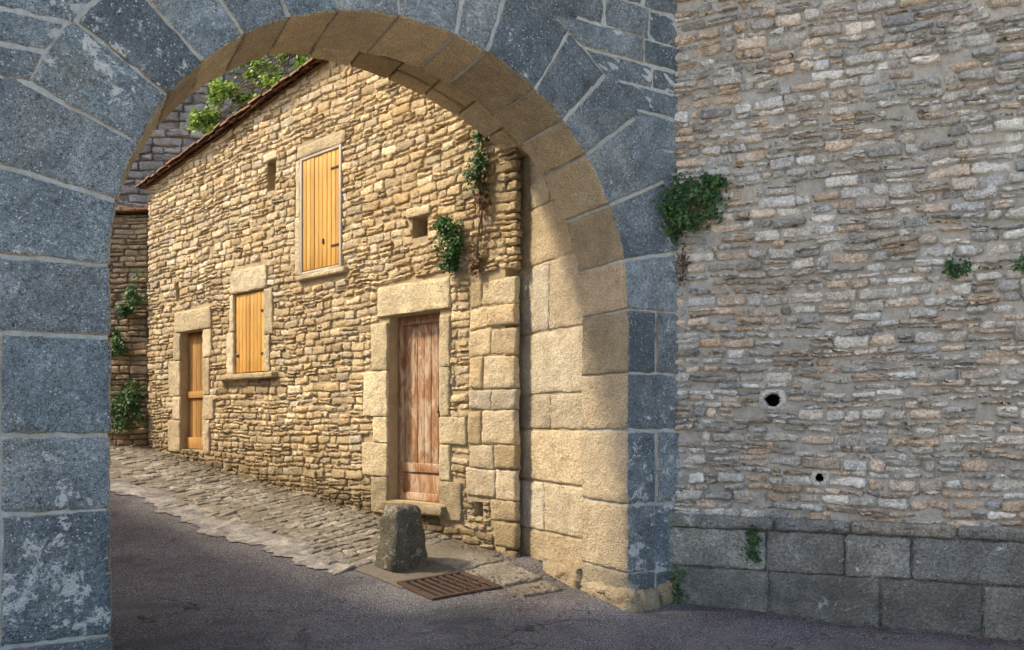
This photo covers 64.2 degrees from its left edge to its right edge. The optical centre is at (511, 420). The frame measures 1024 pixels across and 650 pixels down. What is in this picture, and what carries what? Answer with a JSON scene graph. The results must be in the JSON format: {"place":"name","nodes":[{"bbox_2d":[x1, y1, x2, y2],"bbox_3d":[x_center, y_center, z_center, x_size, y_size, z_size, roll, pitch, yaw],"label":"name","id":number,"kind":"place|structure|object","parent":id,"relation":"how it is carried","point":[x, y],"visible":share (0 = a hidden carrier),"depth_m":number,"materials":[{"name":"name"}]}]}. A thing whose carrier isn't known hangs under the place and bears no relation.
{"place":"outdoors","nodes":[
{"label":"outdoors","id":0,"kind":"place"},
{"bbox_2d":[109,445,501,587],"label":"cobbled pavement","id":1,"kind":"structure","parent":0,"point":[350,540],"depth_m":9.49,"materials":[{"name":"stone"}]},
{"bbox_2d":[374,503,428,572],"bbox_3d":[-1.039,1.092,7.699,0.482,0.626,0.423,0,0,-45],"label":"stone bollard","id":2,"kind":"object","parent":1,"relation":"on","point":[401,547],"visible":0.97,"depth_m":7.56,"materials":[{"name":"grey stone"}]},
{"bbox_2d":[108,491,1023,649],"bbox_3d":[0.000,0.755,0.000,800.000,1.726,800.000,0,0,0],"label":"road","id":3,"kind":"structure","parent":0,"point":[256,597],"depth_m":6.42,"materials":[{"name":"grey asphalt"}]},
{"bbox_2d":[108,214,148,445],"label":"stone wall","id":4,"kind":"structure","parent":3,"relation":"on","point":[129,319],"depth_m":13.46,"materials":[{"name":"brown stone"}]},
{"bbox_2d":[110,329,128,355],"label":"wall plant","id":5,"kind":"object","parent":4,"relation":"attached to","point":[116,341],"depth_m":13.34,"materials":[{"name":"green plant"}]},
{"bbox_2d":[108,215,148,445],"bbox_3d":[-7.266,-1.300,13.584,2.610,4.250,0.144,0,0,7],"label":"rubble walling","id":6,"kind":"object","parent":4,"relation":"attached to","point":[136,324],"visible":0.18,"depth_m":13.44,"materials":[{"name":"stone"}]},
{"bbox_2d":[111,378,148,433],"bbox_3d":[-6.355,-0.242,13.298,0.979,0.924,0.536,0,0,0],"label":"wall plant","id":7,"kind":"object","parent":4,"relation":"attached to","point":[126,420],"depth_m":13.26,"materials":[{"name":"green plant"}]},
{"bbox_2d":[114,269,145,319],"bbox_3d":[-6.232,-2.073,13.346,0.519,0.841,0.364,0,0,38],"label":"wall plant","id":8,"kind":"object","parent":4,"relation":"attached to","point":[127,308],"depth_m":13.28,"materials":[{"name":"green plant"}]},
{"bbox_2d":[115,205,148,214],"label":"roof tiles","id":9,"kind":"object","parent":4,"relation":"on","point":[132,210],"visible":0.1,"depth_m":13.41,"materials":[{"name":"brown tile"}]},
{"bbox_2d":[117,55,307,205],"bbox_3d":[-6.981,-4.400,17.408,24.000,12.000,0.800,0,0,-6],"label":"tiled roof","id":10,"kind":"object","parent":3,"relation":"on","point":[123,197],"depth_m":17.01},
{"bbox_2d":[117,54,309,205],"bbox_3d":[-6.448,-6.657,17.051,9.045,7.611,0.220,0,0,-6],"label":"rubble walling","id":11,"kind":"object","parent":10,"relation":"attached to","point":[147,168],"visible":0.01,"depth_m":16.96,"materials":[{"name":"stone"}]},
{"bbox_2d":[110,479,343,574],"bbox_3d":[-5.515,0.798,11.001,10.600,1.193,0.594,0,0,42],"label":"street gutter","id":12,"kind":"object","parent":3,"relation":"on","point":[277,545],"visible":0.55,"depth_m":8.74,"materials":[{"name":"concrete"}]},
{"bbox_2d":[149,61,517,552],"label":"stone house wall","id":13,"kind":"structure","parent":3,"relation":"on","point":[418,226],"depth_m":9.78,"materials":[{"name":"beige stone"}]},
{"bbox_2d":[188,332,203,437],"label":"side door planks","id":14,"kind":"object","parent":13,"relation":"attached to","point":[195,379],"visible":0.61,"depth_m":12.44,"materials":[{"name":"brown wood"}]},
{"bbox_2d":[186,391,203,448],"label":"side door rails","id":15,"kind":"object","parent":14,"relation":"attached to","point":[194,442],"visible":0.58,"depth_m":12.39,"materials":[{"name":"brown wood"}]},
{"bbox_2d":[236,291,264,372],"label":"shutter planks","id":16,"kind":"object","parent":13,"relation":"on","point":[250,335],"visible":0.98,"depth_m":11.22,"materials":[{"name":"paint"}]},
{"bbox_2d":[167,130,466,521],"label":"dressed stones","id":17,"kind":"object","parent":13,"relation":"attached to","point":[419,296],"visible":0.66,"depth_m":9.35,"materials":[{"name":"beige stone"}]},
{"bbox_2d":[300,144,342,274],"bbox_3d":[-2.342,-2.585,10.092,0.862,1.473,0.083,0,0,42],"label":"shutter frame","id":18,"kind":"object","parent":13,"relation":"attached to","point":[339,146],"visible":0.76,"depth_m":9.93,"materials":[{"name":"beige wood"}]},
{"bbox_2d":[303,148,338,271],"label":"shutter planks","id":19,"kind":"object","parent":18,"relation":"attached to","point":[320,199],"visible":1,"depth_m":10.08,"materials":[{"name":"paint"}]},
{"bbox_2d":[322,165,338,246],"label":"shutter hinges","id":20,"kind":"object","parent":19,"relation":"attached to","point":[335,244],"visible":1,"depth_m":9.88,"materials":[{"name":"metal"}]},
{"bbox_2d":[147,61,521,557],"bbox_3d":[-2.919,-1.641,10.617,8.050,6.202,0.129,0,0,42],"label":"rubble walling","id":21,"kind":"object","parent":13,"relation":"attached to","point":[498,374],"visible":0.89,"depth_m":9.75,"materials":[{"name":"stone"}]},
{"bbox_2d":[398,313,439,502],"bbox_3d":[-0.970,-0.140,9.061,0.832,2.062,0.068,0,0,42],"label":"door frame","id":22,"kind":"object","parent":13,"relation":"attached to","point":[419,481],"visible":0.6,"depth_m":9.22,"materials":[{"name":"brown wood"}]},
{"bbox_2d":[405,322,439,463],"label":"door planks","id":23,"kind":"object","parent":22,"relation":"attached to","point":[422,391],"depth_m":9.08,"materials":[{"name":"brown wood"}]},
{"bbox_2d":[427,212,463,275],"bbox_3d":[-0.653,-1.830,8.415,0.430,0.645,0.308,0,0,0],"label":"ivy plant","id":24,"kind":"object","parent":13,"relation":"attached to","point":[445,226],"visible":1,"depth_m":8.40,"materials":[{"name":"green plant"}]},
{"bbox_2d":[453,129,489,200],"bbox_3d":[-0.371,-2.599,8.190,0.434,0.775,0.272,0,0,0],"label":"ivy plant","id":25,"kind":"object","parent":13,"relation":"attached to","point":[477,165],"visible":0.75,"depth_m":8.16,"materials":[{"name":"green plant"}]},
{"bbox_2d":[466,174,491,277],"bbox_3d":[-0.309,-1.956,8.187,0.326,1.046,0.258,0,0,0],"label":"dry wall plant","id":26,"kind":"object","parent":13,"relation":"attached to","point":[477,256],"visible":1,"depth_m":8.18,"materials":[{"name":"brown plant"}]},
{"bbox_2d":[0,0,679,649],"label":"stone archway","id":27,"kind":"object","parent":3,"relation":"on","point":[574,102],"visible":0.92,"depth_m":6.03,"materials":[{"name":"grey stone"}]},
{"bbox_2d":[650,167,731,245],"bbox_3d":[1.464,-1.766,6.670,0.648,0.614,0.367,0,0,13],"label":"ivy plant","id":28,"kind":"object","parent":27,"relation":"attached to","point":[678,212],"visible":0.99,"depth_m":6.64,"materials":[{"name":"green plant"}]},
{"bbox_2d":[397,551,562,600],"bbox_3d":[-0.368,1.409,7.272,1.144,0.245,1.345,0,0,-36],"label":"drain grate","id":29,"kind":"object","parent":3,"relation":"on","point":[432,590],"visible":0.99,"depth_m":7.24,"materials":[{"name":"metal"}]},
{"bbox_2d":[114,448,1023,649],"bbox_3d":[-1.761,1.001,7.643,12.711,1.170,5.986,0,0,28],"label":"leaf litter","id":30,"kind":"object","parent":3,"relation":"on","point":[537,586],"visible":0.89,"depth_m":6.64,"materials":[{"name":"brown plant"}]},
{"bbox_2d":[668,513,1023,639],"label":"plinth","id":31,"kind":"structure","parent":3,"relation":"on","point":[802,580],"depth_m":6.27,"materials":[{"name":"grey stone"}]},
{"bbox_2d":[740,524,763,563],"bbox_3d":[1.913,0.979,6.499,0.188,0.307,0.162,0,0,0],"label":"wall plant","id":32,"kind":"object","parent":31,"relation":"attached to","point":[752,542],"depth_m":6.50,"materials":[{"name":"green plant"}]},
{"bbox_2d":[676,0,1023,526],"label":"stone wall","id":33,"kind":"structure","parent":3,"relation":"on","point":[937,133],"depth_m":6.35,"materials":[{"name":"grey stone"}]},
{"bbox_2d":[675,241,690,286],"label":"dry wall plant","id":34,"kind":"object","parent":33,"relation":"attached to","point":[683,264],"visible":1,"depth_m":6.75,"materials":[{"name":"brown plant"}]},
{"bbox_2d":[759,389,785,409],"bbox_3d":[2.104,-0.170,6.588,0.210,0.170,0.128,0,0,20],"label":"hole lip","id":35,"kind":"object","parent":33,"relation":"attached to","point":[764,404],"visible":1,"depth_m":6.55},
{"bbox_2d":[810,470,828,485],"bbox_3d":[2.438,0.450,6.467,0.140,0.130,0.125,0,0,20],"label":"hole lip","id":36,"kind":"object","parent":33,"relation":"attached to","point":[824,482],"visible":1,"depth_m":6.42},
{"bbox_2d":[672,0,1023,527],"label":"rubble courses","id":37,"kind":"object","parent":33,"relation":"attached to","point":[756,43],"visible":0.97,"depth_m":6.33,"materials":[{"name":"stone"}]},
{"bbox_2d":[942,254,971,277],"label":"wall plant","id":38,"kind":"object","parent":37,"relation":"attached to","point":[952,268],"depth_m":6.04,"materials":[{"name":"green plant"}]},
{"bbox_2d":[1011,253,1023,272],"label":"wall plant","id":39,"kind":"object","parent":37,"relation":"attached to","point":[1019,264],"depth_m":5.91,"materials":[{"name":"green plant"}]},
{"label":"rear walls","id":40,"kind":"object","parent":3,"relation":"on","visible":0},
{"bbox_2d":[143,60,327,189],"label":"roof deck","id":41,"kind":"structure","parent":40,"relation":"on","point":[246,117],"depth_m":11.36,"materials":[{"name":"wood"}]},
{"bbox_2d":[135,58,324,188],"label":"roof tiles","id":42,"kind":"object","parent":41,"relation":"on","point":[278,87],"visible":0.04,"depth_m":11.30,"materials":[{"name":"brown tile"}]},
{"bbox_2d":[185,53,311,133],"bbox_3d":[-4.707,-6.844,16.040,3.382,2.393,1.233,0,0,11],"label":"overhanging shrub","id":43,"kind":"object","parent":40,"relation":"on","point":[209,120],"visible":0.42,"depth_m":16.02,"materials":[{"name":"green plant"}]},
{"bbox_2d":[667,566,688,603],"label":"wall plant","id":44,"kind":"object","parent":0,"point":[672,578],"depth_m":6.73,"materials":[{"name":"green plant"}]}
]}

